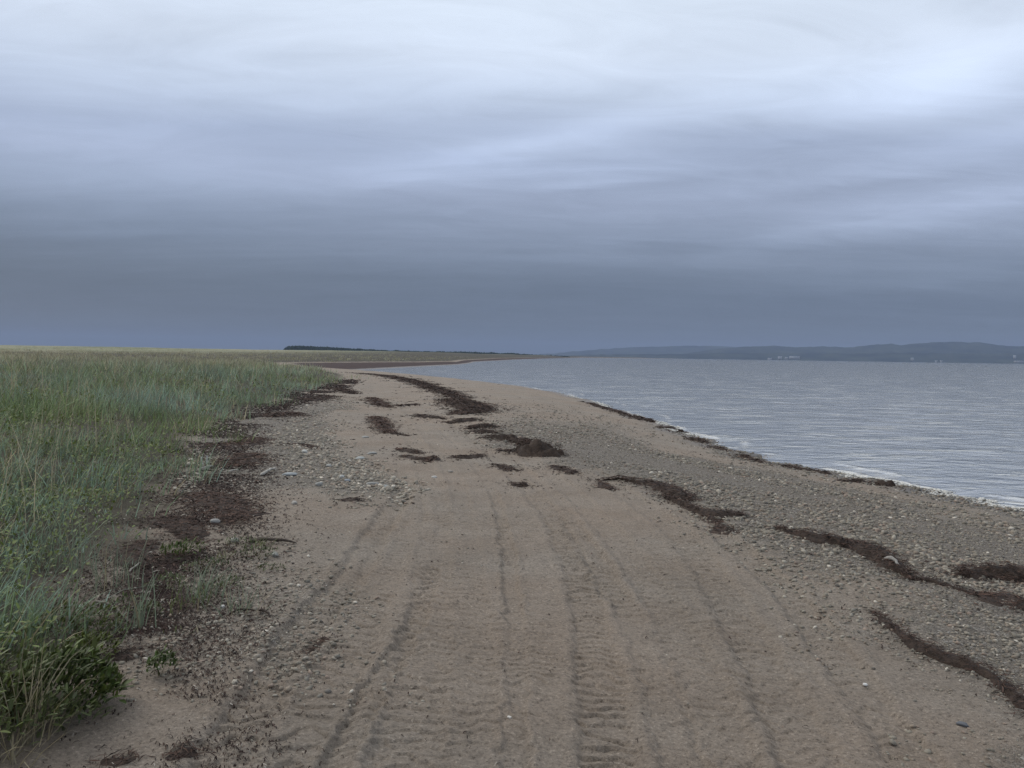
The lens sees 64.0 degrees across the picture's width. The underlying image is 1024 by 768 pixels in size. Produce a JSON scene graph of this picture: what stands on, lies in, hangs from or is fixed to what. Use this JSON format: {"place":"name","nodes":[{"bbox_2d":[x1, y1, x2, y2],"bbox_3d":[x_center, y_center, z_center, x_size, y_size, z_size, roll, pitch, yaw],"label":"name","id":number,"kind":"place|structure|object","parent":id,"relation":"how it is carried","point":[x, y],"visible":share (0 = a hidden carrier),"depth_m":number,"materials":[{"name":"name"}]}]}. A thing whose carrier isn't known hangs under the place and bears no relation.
{"place":"outdoors","nodes":[
{"label":"outdoors","id":0,"kind":"place"},
{"bbox_2d":[0,346,488,748],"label":"grass","id":1,"kind":"structure","parent":0,"point":[134,390],"depth_m":14.39,"materials":[{"name":"green plant"}]},
{"bbox_2d":[0,345,1023,767],"bbox_3d":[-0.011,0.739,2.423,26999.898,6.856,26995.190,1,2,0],"label":"ground","id":2,"kind":"structure","parent":0,"point":[672,645],"depth_m":4.84,"materials":[{"name":"beige sand"}]},
{"bbox_2d":[0,706,78,767],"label":"grass tuft","id":3,"kind":"object","parent":2,"relation":"on","point":[13,754],"visible":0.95,"depth_m":2.90,"materials":[{"name":"green plant"}]},
{"bbox_2d":[0,621,99,750],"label":"grass tuft","id":4,"kind":"object","parent":2,"relation":"on","point":[29,739],"visible":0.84,"depth_m":3.03,"materials":[{"name":"green plant"}]},
{"bbox_2d":[6,657,96,735],"bbox_3d":[-1.795,1.194,3.162,0.449,0.296,0.228,1,2,0],"label":"grass tuft","id":5,"kind":"object","parent":2,"relation":"on","point":[50,707],"visible":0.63,"depth_m":3.13,"materials":[{"name":"green plant"}]},
{"bbox_2d":[0,623,120,744],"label":"leafy shrub","id":6,"kind":"object","parent":2,"relation":"on","point":[10,698],"visible":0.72,"depth_m":3.17,"materials":[{"name":"green plant"}]},
{"bbox_2d":[17,634,134,717],"bbox_3d":[-1.781,1.185,3.348,0.442,0.301,0.434,2,3,40],"label":"leafy plant","id":7,"kind":"object","parent":2,"relation":"on","point":[112,671],"visible":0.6,"depth_m":3.31,"materials":[{"name":"green plant"}]},
{"bbox_2d":[27,596,124,637],"bbox_3d":[-2.242,1.197,4.245,0.472,0.182,0.449,1,2,0],"label":"leafy plant","id":8,"kind":"object","parent":2,"relation":"on","point":[88,610],"visible":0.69,"depth_m":4.24,"materials":[{"name":"green plant"}]},
{"bbox_2d":[14,496,142,574],"bbox_3d":[-2.893,0.968,5.330,0.774,0.563,0.824,1,2,0],"label":"grass tuft","id":9,"kind":"object","parent":2,"relation":"on","point":[73,554],"visible":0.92,"depth_m":5.35,"materials":[{"name":"green plant"}]},
{"bbox_2d":[59,629,120,657],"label":"leafy plant","id":10,"kind":"object","parent":2,"relation":"on","point":[89,638],"visible":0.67,"depth_m":3.94,"materials":[{"name":"green plant"}]},
{"bbox_2d":[71,612,130,637],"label":"weed","id":11,"kind":"object","parent":2,"relation":"on","point":[103,631],"visible":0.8,"depth_m":4.17,"materials":[{"name":"green plant"}]},
{"bbox_2d":[65,528,152,596],"bbox_3d":[-2.488,1.083,4.986,0.622,0.378,0.674,0,2,-13],"label":"grass tuft","id":12,"kind":"object","parent":2,"relation":"on","point":[105,574],"visible":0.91,"depth_m":5.03,"materials":[{"name":"green plant"}]},
{"bbox_2d":[94,600,126,620],"bbox_3d":[-2.237,1.251,4.567,0.454,0.049,0.020,3,3,41],"label":"driftwood stick","id":13,"kind":"object","parent":2,"relation":"on","point":[107,603],"visible":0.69,"depth_m":4.59,"materials":[{"name":"grey wood"}]},
{"bbox_2d":[84,748,154,767],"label":"seaweed pile","id":14,"kind":"object","parent":2,"relation":"on","point":[124,760],"visible":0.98,"depth_m":2.94,"materials":[{"name":"brown plant"}]},
{"bbox_2d":[101,643,150,661],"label":"seaweed pile","id":15,"kind":"object","parent":2,"relation":"on","point":[121,656],"visible":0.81,"depth_m":3.94,"materials":[{"name":"brown plant"}]},
{"bbox_2d":[105,591,147,611],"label":"weed","id":16,"kind":"object","parent":2,"relation":"on","point":[122,598],"visible":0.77,"depth_m":4.60,"materials":[{"name":"green plant"}]},
{"bbox_2d":[94,538,171,570],"bbox_3d":[-2.667,1.214,5.905,0.571,0.071,1.007,0,2,-16],"label":"seaweed pile","id":17,"kind":"object","parent":2,"relation":"on","point":[136,548],"visible":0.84,"depth_m":5.81,"materials":[{"name":"brown plant"}]},
{"bbox_2d":[139,599,164,615],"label":"weed","id":18,"kind":"object","parent":2,"relation":"on","point":[156,603],"visible":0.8,"depth_m":4.54,"materials":[{"name":"green plant"}]},
{"bbox_2d":[126,566,195,629],"bbox_3d":[-1.878,1.132,4.352,0.345,0.350,0.361,1,2,0],"label":"grass tuft","id":19,"kind":"object","parent":2,"relation":"on","point":[139,621],"visible":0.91,"depth_m":4.35,"materials":[{"name":"green plant"}]},
{"bbox_2d":[145,644,181,675],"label":"leafy plant","id":20,"kind":"object","parent":2,"relation":"on","point":[164,658],"visible":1,"depth_m":3.72,"materials":[{"name":"green plant"}]},
{"bbox_2d":[143,569,192,590],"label":"weed","id":21,"kind":"object","parent":2,"relation":"on","point":[163,577],"visible":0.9,"depth_m":5.07,"materials":[{"name":"green plant"}]},
{"bbox_2d":[151,551,197,564],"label":"seaweed pile","id":22,"kind":"object","parent":2,"relation":"on","point":[181,557],"visible":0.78,"depth_m":5.78,"materials":[{"name":"brown plant"}]},
{"bbox_2d":[135,513,225,544],"bbox_3d":[-2.712,1.189,6.760,0.664,0.079,1.185,-1,2,-35],"label":"seaweed pile","id":23,"kind":"object","parent":2,"relation":"on","point":[180,529],"visible":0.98,"depth_m":6.71,"materials":[{"name":"brown plant"}]},
{"bbox_2d":[159,537,206,559],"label":"leafy plant","id":24,"kind":"object","parent":2,"relation":"on","point":[174,546],"visible":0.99,"depth_m":5.82,"materials":[{"name":"green plant"}]},
{"bbox_2d":[162,738,214,760],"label":"seaweed pile","id":25,"kind":"object","parent":2,"relation":"on","point":[182,751],"visible":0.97,"depth_m":3.00,"materials":[{"name":"brown plant"}]},
{"bbox_2d":[168,573,222,614],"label":"grass tuft","id":26,"kind":"object","parent":2,"relation":"on","point":[193,601],"visible":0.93,"depth_m":4.74,"materials":[{"name":"green plant"}]},
{"bbox_2d":[179,555,230,572],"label":"weed","id":27,"kind":"object","parent":2,"relation":"on","point":[212,561],"visible":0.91,"depth_m":5.51,"materials":[{"name":"green plant"}]},
{"bbox_2d":[179,556,233,602],"bbox_3d":[-1.762,1.159,4.906,0.367,0.281,0.518,1,2,0],"label":"grass tuft","id":28,"kind":"object","parent":2,"relation":"on","point":[207,585],"visible":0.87,"depth_m":4.91,"materials":[{"name":"green plant"}]},
{"bbox_2d":[200,465,212,470],"bbox_3d":[-3.759,1.034,10.122,0.069,0.068,0.303,1,2,10],"label":"driftwood stick","id":29,"kind":"object","parent":2,"relation":"on","point":[203,468],"visible":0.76,"depth_m":10.06,"materials":[{"name":"grey wood"}]},
{"bbox_2d":[210,519,219,523],"bbox_3d":[-2.536,1.176,7.002,0.084,0.047,0.060,0,2,-26],"label":"beach stone","id":30,"kind":"object","parent":2,"relation":"on","point":[217,521],"visible":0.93,"depth_m":6.98,"materials":[{"name":"grey stone"}]},
{"bbox_2d":[153,489,280,524],"bbox_3d":[-2.715,1.160,7.859,1.167,0.079,1.939,-1,3,-40],"label":"seaweed pile","id":31,"kind":"object","parent":2,"relation":"on","point":[230,511],"visible":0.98,"depth_m":7.78,"materials":[{"name":"brown plant"}]},
{"bbox_2d":[203,574,244,588],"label":"weed","id":32,"kind":"object","parent":2,"relation":"on","point":[221,583],"visible":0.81,"depth_m":5.11,"materials":[{"name":"green plant"}]},
{"bbox_2d":[215,546,236,559],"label":"grass tuft","id":33,"kind":"object","parent":2,"relation":"on","point":[225,555],"visible":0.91,"depth_m":5.87,"materials":[{"name":"green plant"}]},
{"bbox_2d":[187,452,285,468],"bbox_3d":[-3.696,1.037,11.190,1.429,0.073,1.645,1,2,0],"label":"seaweed pile","id":34,"kind":"object","parent":2,"relation":"on","point":[244,459],"visible":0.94,"depth_m":11.12,"materials":[{"name":"brown plant"}]},
{"bbox_2d":[218,534,256,548],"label":"weed","id":35,"kind":"object","parent":2,"relation":"on","point":[229,541],"visible":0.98,"depth_m":6.28,"materials":[{"name":"green plant"}]},
{"bbox_2d":[196,576,287,617],"bbox_3d":[-1.526,1.203,4.668,0.513,0.225,0.405,-1,2,-37],"label":"grass tuft","id":36,"kind":"object","parent":2,"relation":"on","point":[231,605],"visible":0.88,"depth_m":4.68,"materials":[{"name":"green plant"}]},
{"bbox_2d":[229,608,255,613],"bbox_3d":[-1.528,1.284,4.644,0.150,0.028,0.016,0,2,-27],"label":"driftwood stick","id":37,"kind":"object","parent":2,"relation":"on","point":[241,609],"visible":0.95,"depth_m":4.64,"materials":[{"name":"wood"}]},
{"bbox_2d":[204,437,281,449],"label":"seaweed pile","id":38,"kind":"object","parent":2,"relation":"on","point":[256,441],"visible":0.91,"depth_m":13.27,"materials":[{"name":"brown plant"}]},
{"bbox_2d":[232,545,277,559],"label":"weed","id":39,"kind":"object","parent":2,"relation":"on","point":[265,547],"visible":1,"depth_m":5.99,"materials":[{"name":"green plant"}]},
{"bbox_2d":[258,608,270,617],"bbox_3d":[-1.390,1.286,4.613,0.022,0.028,0.167,-1,3,-41],"label":"driftwood stick","id":40,"kind":"object","parent":2,"relation":"on","point":[265,611],"visible":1,"depth_m":4.61,"materials":[{"name":"wood"}]},
{"bbox_2d":[255,537,276,545],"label":"grass tuft","id":41,"kind":"object","parent":2,"relation":"on","point":[262,542],"visible":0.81,"depth_m":6.34,"materials":[{"name":"green plant"}]},
{"bbox_2d":[260,467,275,475],"bbox_3d":[-3.018,1.077,10.177,0.060,0.056,0.596,1,2,4],"label":"driftwood stick","id":42,"kind":"object","parent":2,"relation":"on","point":[266,471],"visible":1,"depth_m":10.07,"materials":[{"name":"grey wood"}]},
{"bbox_2d":[249,537,295,542],"bbox_3d":[-1.880,1.229,6.440,0.372,0.047,0.052,1,2,-9],"label":"driftwood stick","id":43,"kind":"object","parent":2,"relation":"on","point":[273,539],"visible":0.86,"depth_m":6.43,"materials":[{"name":"wood"}]},
{"bbox_2d":[257,562,287,570],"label":"weed","id":44,"kind":"object","parent":2,"relation":"on","point":[261,565],"visible":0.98,"depth_m":5.60,"materials":[{"name":"green plant"}]},
{"bbox_2d":[260,411,316,417],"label":"seaweed pile","id":45,"kind":"object","parent":2,"relation":"on","point":[286,413],"visible":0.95,"depth_m":19.36,"materials":[{"name":"brown plant"}]},
{"bbox_2d":[282,472,296,475],"bbox_3d":[-2.723,1.105,10.026,0.195,0.046,0.064,1,2,0],"label":"beach stone","id":46,"kind":"object","parent":2,"relation":"on","point":[290,474],"visible":0.96,"depth_m":10.01,"materials":[{"name":"grey stone"}]},
{"bbox_2d":[285,443,320,448],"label":"seaweed pile","id":47,"kind":"object","parent":2,"relation":"on","point":[308,445],"visible":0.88,"depth_m":13.24,"materials":[{"name":"brown plant"}]},
{"bbox_2d":[299,634,333,653],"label":"seaweed pile","id":48,"kind":"object","parent":2,"relation":"on","point":[318,643],"visible":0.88,"depth_m":4.20,"materials":[{"name":"brown plant"}]},
{"bbox_2d":[293,395,341,400],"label":"seaweed pile","id":49,"kind":"object","parent":2,"relation":"on","point":[322,397],"visible":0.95,"depth_m":26.59,"materials":[{"name":"brown plant"}]},
{"bbox_2d":[331,388,360,393],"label":"seaweed pile","id":50,"kind":"object","parent":2,"relation":"on","point":[348,391],"visible":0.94,"depth_m":32.22,"materials":[{"name":"brown plant"}]},
{"bbox_2d":[334,497,362,501],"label":"seaweed pile","id":51,"kind":"object","parent":2,"relation":"on","point":[349,499],"visible":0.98,"depth_m":8.45,"materials":[{"name":"brown plant"}]},
{"bbox_2d":[366,482,378,484],"bbox_3d":[-1.636,1.168,9.580,0.155,0.041,0.053,1,2,0],"label":"beach stone","id":52,"kind":"object","parent":2,"relation":"on","point":[371,483],"visible":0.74,"depth_m":9.56,"materials":[{"name":"grey stone"}]},
{"bbox_2d":[363,397,396,407],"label":"seaweed pile","id":53,"kind":"object","parent":2,"relation":"on","point":[377,401],"visible":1,"depth_m":25.77,"materials":[{"name":"brown plant"}]},
{"bbox_2d":[364,416,401,433],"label":"seaweed pile","id":54,"kind":"object","parent":2,"relation":"on","point":[382,425],"visible":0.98,"depth_m":17.87,"materials":[{"name":"brown plant"}]},
{"bbox_2d":[392,403,419,405],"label":"seaweed pile","id":55,"kind":"object","parent":2,"relation":"on","point":[405,404],"visible":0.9,"depth_m":25.11,"materials":[{"name":"brown plant"}]},
{"bbox_2d":[393,447,425,453],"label":"seaweed pile","id":56,"kind":"object","parent":2,"relation":"on","point":[411,451],"visible":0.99,"depth_m":13.24,"materials":[{"name":"brown plant"}]},
{"bbox_2d":[357,373,475,397],"bbox_3d":[-6.129,-0.183,47.368,3.104,0.140,35.475,0,2,-17],"label":"seaweed pile","id":57,"kind":"object","parent":2,"relation":"on","point":[437,389],"visible":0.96,"depth_m":39.40,"materials":[{"name":"brown plant"}]},
{"bbox_2d":[397,454,440,462],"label":"seaweed pile","id":58,"kind":"object","parent":2,"relation":"on","point":[431,458],"visible":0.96,"depth_m":12.26,"materials":[{"name":"brown plant"}]},
{"bbox_2d":[283,345,567,356],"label":"wood","id":59,"kind":"object","parent":2,"relation":"on","point":[303,347],"visible":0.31,"depth_m":1686.98,"materials":[{"name":"green plant"}]},
{"bbox_2d":[410,414,447,419],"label":"seaweed pile","id":60,"kind":"object","parent":2,"relation":"on","point":[429,416],"visible":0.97,"depth_m":20.45,"materials":[{"name":"brown plant"}]},
{"bbox_2d":[441,417,483,423],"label":"seaweed pile","id":61,"kind":"object","parent":2,"relation":"on","point":[463,420],"visible":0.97,"depth_m":19.24,"materials":[{"name":"brown plant"}]},
{"bbox_2d":[449,453,488,458],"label":"seaweed pile","id":62,"kind":"object","parent":2,"relation":"on","point":[473,455],"visible":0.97,"depth_m":12.62,"materials":[{"name":"brown plant"}]},
{"bbox_2d":[433,397,506,415],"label":"seaweed pile","id":63,"kind":"object","parent":2,"relation":"on","point":[466,405],"visible":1,"depth_m":24.15,"materials":[{"name":"brown plant"}]},
{"bbox_2d":[459,423,499,429],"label":"seaweed pile","id":64,"kind":"object","parent":2,"relation":"on","point":[482,425],"visible":0.96,"depth_m":17.71,"materials":[{"name":"brown plant"}]},
{"bbox_2d":[464,428,502,434],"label":"seaweed pile","id":65,"kind":"object","parent":2,"relation":"on","point":[480,430],"visible":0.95,"depth_m":16.64,"materials":[{"name":"brown plant"}]},
{"bbox_2d":[477,433,531,445],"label":"seaweed pile","id":66,"kind":"object","parent":2,"relation":"on","point":[512,439],"visible":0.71,"depth_m":15.32,"materials":[{"name":"brown plant"}]},
{"bbox_2d":[486,463,523,470],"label":"seaweed pile","id":67,"kind":"object","parent":2,"relation":"on","point":[504,467],"visible":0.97,"depth_m":11.56,"materials":[{"name":"brown plant"}]},
{"bbox_2d":[495,448,516,452],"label":"seaweed pile","id":68,"kind":"object","parent":2,"relation":"on","point":[508,450],"visible":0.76,"depth_m":13.54,"materials":[{"name":"brown plant"}]},
{"bbox_2d":[0,372,1023,767],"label":"seaweed litter","id":69,"kind":"object","parent":2,"relation":"on","point":[270,408],"visible":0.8,"depth_m":5.70,"materials":[{"name":"brown plant"}]},
{"bbox_2d":[4,395,1023,767],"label":"pebbles","id":70,"kind":"object","parent":2,"relation":"on","point":[708,489],"visible":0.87,"depth_m":7.57,"materials":[{"name":"grey stone"}]},
{"bbox_2d":[507,481,539,487],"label":"seaweed pile","id":71,"kind":"object","parent":2,"relation":"on","point":[522,484],"visible":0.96,"depth_m":10.01,"materials":[{"name":"brown plant"}]},
{"bbox_2d":[507,438,576,457],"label":"seaweed pile","id":72,"kind":"object","parent":2,"relation":"on","point":[527,447],"visible":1,"depth_m":12.99,"materials":[{"name":"brown plant"}]},
{"bbox_2d":[546,465,581,474],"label":"seaweed pile","id":73,"kind":"object","parent":2,"relation":"on","point":[561,468],"visible":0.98,"depth_m":11.37,"materials":[{"name":"brown plant"}]},
{"bbox_2d":[591,480,621,489],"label":"seaweed pile","id":74,"kind":"object","parent":2,"relation":"on","point":[602,485],"visible":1,"depth_m":9.93,"materials":[{"name":"brown plant"}]},
{"bbox_2d":[586,402,630,415],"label":"seaweed pile","id":75,"kind":"object","parent":2,"relation":"on","point":[609,408],"visible":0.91,"depth_m":30.59,"materials":[{"name":"brown plant"}]},
{"bbox_2d":[628,415,655,421],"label":"seaweed pile","id":76,"kind":"object","parent":2,"relation":"on","point":[642,418],"visible":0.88,"depth_m":26.01,"materials":[{"name":"brown plant"}]},
{"bbox_2d":[594,475,706,501],"bbox_3d":[1.798,1.238,9.925,0.792,0.119,1.949,0,2,-27],"label":"seaweed pile","id":77,"kind":"object","parent":2,"relation":"on","point":[668,488],"visible":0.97,"depth_m":9.81,"materials":[{"name":"brown plant"}]},
{"bbox_2d":[658,425,677,429],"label":"seaweed pile","id":78,"kind":"object","parent":2,"relation":"on","point":[662,426],"visible":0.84,"depth_m":23.29,"materials":[{"name":"brown plant"}]},
{"bbox_2d":[672,429,689,432],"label":"seaweed pile","id":79,"kind":"object","parent":2,"relation":"on","point":[680,430],"visible":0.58,"depth_m":22.05,"materials":[{"name":"plant"}]},
{"bbox_2d":[683,436,709,443],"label":"seaweed pile","id":80,"kind":"object","parent":2,"relation":"on","point":[697,439],"visible":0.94,"depth_m":19.63,"materials":[{"name":"brown plant"}]},
{"bbox_2d":[659,494,756,518],"bbox_3d":[1.891,1.282,8.635,0.648,0.109,1.514,0,2,-33],"label":"seaweed pile","id":81,"kind":"object","parent":2,"relation":"on","point":[689,506],"visible":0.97,"depth_m":8.30,"materials":[{"name":"brown plant"}]},
{"bbox_2d":[707,445,729,450],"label":"seaweed pile","id":82,"kind":"object","parent":2,"relation":"on","point":[719,447],"visible":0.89,"depth_m":17.78,"materials":[{"name":"brown plant"}]},
{"bbox_2d":[699,514,739,534],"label":"seaweed pile","id":83,"kind":"object","parent":2,"relation":"on","point":[718,528],"visible":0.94,"depth_m":7.60,"materials":[{"name":"brown plant"}]},
{"bbox_2d":[731,453,769,462],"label":"seaweed pile","id":84,"kind":"object","parent":2,"relation":"on","point":[743,456],"visible":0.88,"depth_m":16.16,"materials":[{"name":"brown plant"}]},
{"bbox_2d":[778,464,833,474],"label":"seaweed pile","id":85,"kind":"object","parent":2,"relation":"on","point":[824,471],"visible":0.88,"depth_m":14.63,"materials":[{"name":"brown plant"}]},
{"bbox_2d":[771,524,928,581],"bbox_3d":[2.930,1.368,6.899,0.783,0.131,1.940,0,2,-16],"label":"seaweed pile","id":86,"kind":"object","parent":2,"relation":"on","point":[878,553],"visible":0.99,"depth_m":6.82,"materials":[{"name":"brown plant"}]},
{"bbox_2d":[882,556,898,565],"bbox_3d":[2.963,1.381,6.380,0.049,0.076,0.232,0,2,-10],"label":"driftwood stick","id":87,"kind":"object","parent":86,"relation":"on","point":[892,558],"visible":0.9,"depth_m":6.38,"materials":[{"name":"grey wood"}]},
{"bbox_2d":[837,478,871,482],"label":"seaweed pile","id":88,"kind":"object","parent":2,"relation":"on","point":[856,480],"visible":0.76,"depth_m":13.15,"materials":[{"name":"brown plant"}]},
{"bbox_2d":[874,479,899,486],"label":"seaweed pile","id":89,"kind":"object","parent":2,"relation":"on","point":[890,483],"visible":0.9,"depth_m":13.00,"materials":[{"name":"brown plant"}]},
{"bbox_2d":[863,607,1023,718],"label":"seaweed pile","id":90,"kind":"object","parent":2,"relation":"on","point":[1008,689],"visible":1,"depth_m":4.30,"materials":[{"name":"brown plant"}]},
{"bbox_2d":[904,575,986,594],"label":"seaweed pile","id":91,"kind":"object","parent":2,"relation":"on","point":[932,580],"visible":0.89,"depth_m":5.88,"materials":[{"name":"brown plant"}]},
{"bbox_2d":[956,721,968,726],"bbox_3d":[1.950,1.473,3.545,0.051,0.019,0.033,3,3,41],"label":"beach stone","id":92,"kind":"object","parent":2,"relation":"on","point":[962,724],"visible":1,"depth_m":3.54,"materials":[{"name":"grey stone"}]},
{"bbox_2d":[944,561,1023,588],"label":"seaweed pile","id":93,"kind":"object","parent":2,"relation":"on","point":[1010,572],"visible":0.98,"depth_m":6.17,"materials":[{"name":"brown plant"}]},
{"bbox_2d":[965,588,1023,615],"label":"seaweed pile","id":94,"kind":"object","parent":2,"relation":"on","point":[994,598],"visible":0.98,"depth_m":5.51,"materials":[{"name":"brown plant"}]},
{"bbox_2d":[0,0,1023,354],"label":"sky","id":95,"kind":"structure","parent":0,"point":[533,177],"materials":[{"name":"grey"}]},
{"bbox_2d":[534,346,845,355],"bbox_3d":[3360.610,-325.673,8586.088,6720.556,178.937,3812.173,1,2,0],"label":"hills","id":96,"kind":"structure","parent":0,"point":[664,350],"depth_m":9160.65,"materials":[{"name":"grey"}]},
{"bbox_2d":[365,358,1023,507],"bbox_3d":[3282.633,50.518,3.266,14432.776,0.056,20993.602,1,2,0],"label":"water","id":97,"kind":"structure","parent":0,"point":[958,428],"depth_m":37.05,"materials":[{"name":"grey liquid"}]},
{"bbox_2d":[557,392,1023,510],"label":"foam","id":98,"kind":"object","parent":97,"relation":"on","point":[989,501],"visible":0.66,"depth_m":12.94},
{"bbox_2d":[569,353,1023,363],"bbox_3d":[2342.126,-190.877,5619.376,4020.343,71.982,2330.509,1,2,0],"label":"lowland","id":99,"kind":"structure","parent":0,"point":[1007,358],"depth_m":5569.31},
{"bbox_2d":[789,356,799,358],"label":"building","id":100,"kind":"structure","parent":99,"relation":"on","point":[794,357],"depth_m":5293.59,"materials":[{"name":"grey"}]},
{"bbox_2d":[686,342,1023,353],"bbox_3d":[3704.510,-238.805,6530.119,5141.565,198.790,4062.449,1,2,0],"label":"hills","id":101,"kind":"structure","parent":0,"point":[958,347],"depth_m":6587.68,"materials":[{"name":"grey"}]}
]}

